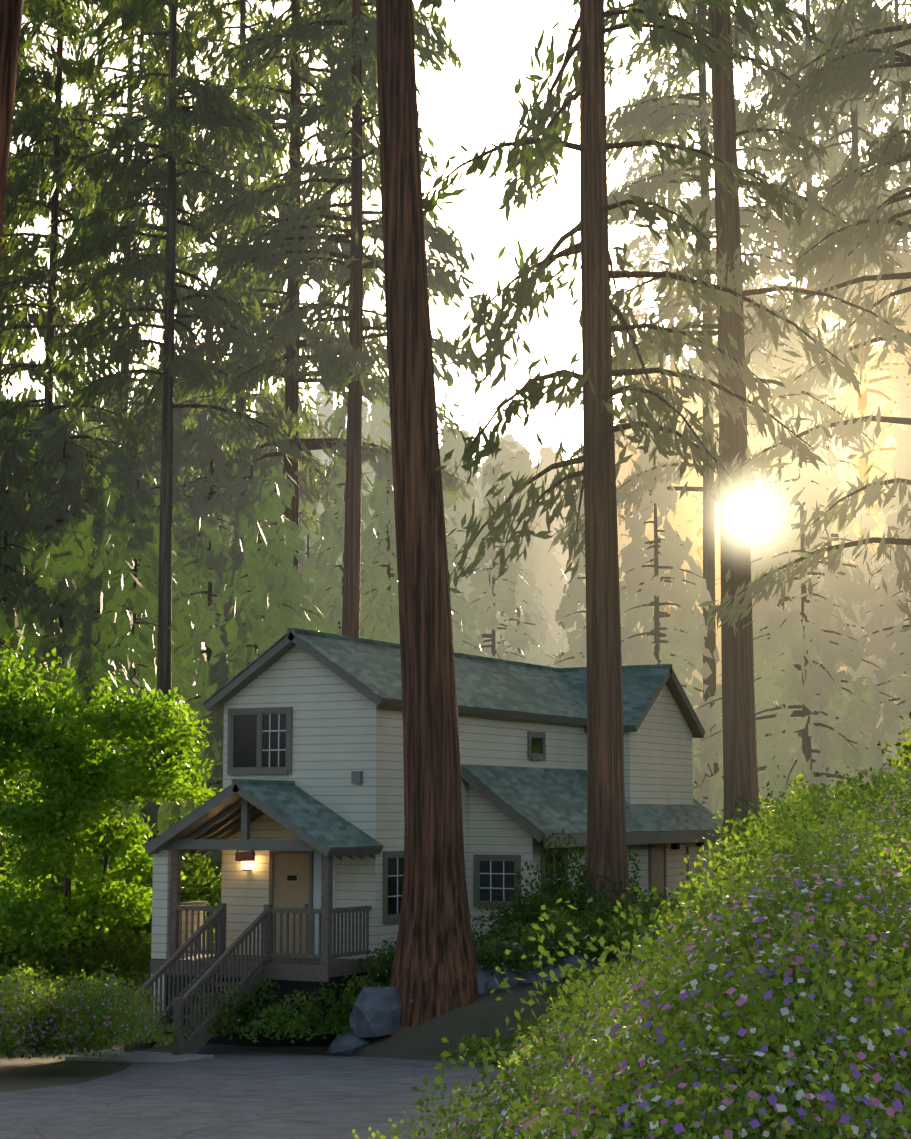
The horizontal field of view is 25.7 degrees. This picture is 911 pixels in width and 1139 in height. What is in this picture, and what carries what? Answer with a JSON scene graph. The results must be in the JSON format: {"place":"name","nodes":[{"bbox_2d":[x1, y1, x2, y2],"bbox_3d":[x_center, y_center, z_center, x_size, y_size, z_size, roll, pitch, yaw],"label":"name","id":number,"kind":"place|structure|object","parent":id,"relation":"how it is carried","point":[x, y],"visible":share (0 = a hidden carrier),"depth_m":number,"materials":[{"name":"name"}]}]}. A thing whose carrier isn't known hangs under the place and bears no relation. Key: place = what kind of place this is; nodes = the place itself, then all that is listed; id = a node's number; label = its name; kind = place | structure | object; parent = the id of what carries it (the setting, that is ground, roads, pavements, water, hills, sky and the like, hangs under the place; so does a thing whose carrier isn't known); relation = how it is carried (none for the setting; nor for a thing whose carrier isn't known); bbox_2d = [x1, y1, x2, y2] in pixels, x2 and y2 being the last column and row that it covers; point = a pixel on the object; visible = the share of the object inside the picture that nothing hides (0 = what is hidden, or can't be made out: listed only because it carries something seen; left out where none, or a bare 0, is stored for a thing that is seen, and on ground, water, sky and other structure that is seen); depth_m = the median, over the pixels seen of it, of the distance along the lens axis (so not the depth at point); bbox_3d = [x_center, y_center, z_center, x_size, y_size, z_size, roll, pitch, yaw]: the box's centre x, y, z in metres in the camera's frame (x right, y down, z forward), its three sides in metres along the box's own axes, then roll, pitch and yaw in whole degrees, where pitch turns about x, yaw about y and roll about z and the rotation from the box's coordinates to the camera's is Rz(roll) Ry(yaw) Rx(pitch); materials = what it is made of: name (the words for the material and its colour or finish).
{"place":"outdoors","nodes":[
{"label":"outdoors","id":0,"kind":"place"},
{"bbox_2d":[0,1049,517,1138],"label":"driveway","id":1,"kind":"structure","parent":0,"point":[232,1094],"depth_m":26.39,"materials":[{"name":"grey asphalt"}]},
{"bbox_2d":[0,613,910,1138],"bbox_3d":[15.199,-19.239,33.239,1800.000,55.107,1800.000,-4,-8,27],"label":"ground","id":2,"kind":"structure","parent":0,"point":[486,1015],"depth_m":35.36,"materials":[{"name":"brown soil"}]},
{"bbox_2d":[58,731,111,994],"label":"trunks","id":3,"kind":"object","parent":2,"relation":"on","point":[67,884],"visible":0.08,"depth_m":43.72,"materials":[{"name":"plant"}]},
{"bbox_2d":[0,632,222,949],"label":"broadleaf trees","id":4,"kind":"object","parent":2,"relation":"on","point":[157,769],"visible":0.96,"depth_m":43.01,"materials":[{"name":"green plant"}]},
{"bbox_2d":[326,1032,370,1056],"bbox_3d":[-1.877,8.701,36.356,0.815,0.522,0.916,-7,-9,43],"label":"boulder","id":5,"kind":"object","parent":2,"relation":"on","point":[349,1044],"visible":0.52,"depth_m":36.04,"materials":[{"name":"stone"}]},
{"bbox_2d":[349,986,400,1038],"bbox_3d":[-1.303,8.152,36.657,1.309,0.973,0.939,5,-8,-35],"label":"boulder","id":6,"kind":"object","parent":2,"relation":"on","point":[375,1013],"visible":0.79,"depth_m":36.22,"materials":[{"name":"stone"}]},
{"bbox_2d":[66,628,722,1062],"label":"house","id":7,"kind":"structure","parent":2,"relation":"on","point":[298,820],"depth_m":40.21,"materials":[{"name":"white wood"}]},
{"bbox_2d":[0,0,910,637],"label":"conifer trees","id":8,"kind":"object","parent":2,"relation":"on","point":[836,80],"visible":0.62,"depth_m":54.52,"materials":[{"name":"green plant"}]},
{"bbox_2d":[0,333,910,914],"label":"background forest","id":9,"kind":"object","parent":2,"relation":"on","point":[270,585],"visible":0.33,"depth_m":59.31,"materials":[{"name":"green plant"}]},
{"bbox_2d":[0,0,910,1026],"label":"redwood trees","id":10,"kind":"object","parent":2,"relation":"on","point":[434,972],"visible":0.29,"depth_m":42.03,"materials":[{"name":"red plant"}]},
{"bbox_2d":[0,711,910,1138],"bbox_3d":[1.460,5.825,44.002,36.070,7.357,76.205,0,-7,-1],"label":"shrub","id":11,"kind":"object","parent":2,"relation":"on","point":[674,1113],"visible":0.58,"depth_m":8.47,"materials":[{"name":"green plant"}]},
{"bbox_2d":[0,0,910,645],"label":"pine trees","id":12,"kind":"object","parent":2,"relation":"on","point":[114,194],"visible":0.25,"depth_m":59.82,"materials":[{"name":"green plant"}]},
{"bbox_2d":[0,778,910,1138],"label":"flowers","id":13,"kind":"object","parent":2,"relation":"on","point":[772,1098],"visible":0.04,"depth_m":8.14,"materials":[{"name":"purple plant"}]},
{"bbox_2d":[476,961,489,996],"bbox_3d":[0.222,7.699,37.165,0.972,0.917,1.091,-15,-9,6],"label":"boulder","id":14,"kind":"object","parent":2,"relation":"on","point":[483,979],"visible":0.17,"depth_m":36.87,"materials":[{"name":"stone"}]},
{"bbox_2d":[483,964,513,993],"bbox_3d":[0.664,7.746,37.550,0.897,0.636,1.170,3,-8,-23],"label":"boulder","id":15,"kind":"object","parent":2,"relation":"on","point":[499,977],"visible":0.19,"depth_m":37.18,"materials":[{"name":"stone"}]},
{"bbox_2d":[489,941,537,987],"bbox_3d":[1.103,7.666,38.126,1.471,1.137,1.321,7,0,-7],"label":"boulder","id":16,"kind":"object","parent":2,"relation":"on","point":[512,980],"visible":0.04,"depth_m":37.58,"materials":[{"name":"stone"}]},
{"bbox_2d":[521,956,565,986],"bbox_3d":[1.558,7.665,37.979,0.997,0.720,1.181,1,-7,-5],"label":"boulder","id":17,"kind":"object","parent":2,"relation":"on","point":[529,979],"visible":0.25,"depth_m":37.55,"materials":[{"name":"stone"}]},
{"bbox_2d":[536,936,598,980],"bbox_3d":[2.000,7.617,38.605,1.759,1.060,1.319,-6,-9,39],"label":"boulder","id":18,"kind":"object","parent":2,"relation":"on","point":[572,960],"visible":0.1,"depth_m":37.87,"materials":[{"name":"stone"}]},
{"bbox_2d":[592,940,631,971],"bbox_3d":[2.808,7.738,39.286,1.454,1.113,1.227,9,-14,46],"label":"boulder","id":19,"kind":"object","parent":2,"relation":"on","point":[616,958],"depth_m":38.74,"materials":[{"name":"stone"}]},
{"bbox_2d":[1,0,910,476],"label":"sky","id":20,"kind":"structure","parent":0,"point":[494,41],"materials":[{"name":"white"}]},
{"bbox_2d":[733,498,765,530],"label":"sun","id":21,"kind":"object","parent":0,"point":[749,514],"visible":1,"depth_m":29.24,"materials":[{"name":"white"}]},
{"bbox_2d":[680,408,878,576],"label":"sun glow","id":22,"kind":"object","parent":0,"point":[862,469],"visible":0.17,"depth_m":69.06,"materials":[{"name":"yellow"}]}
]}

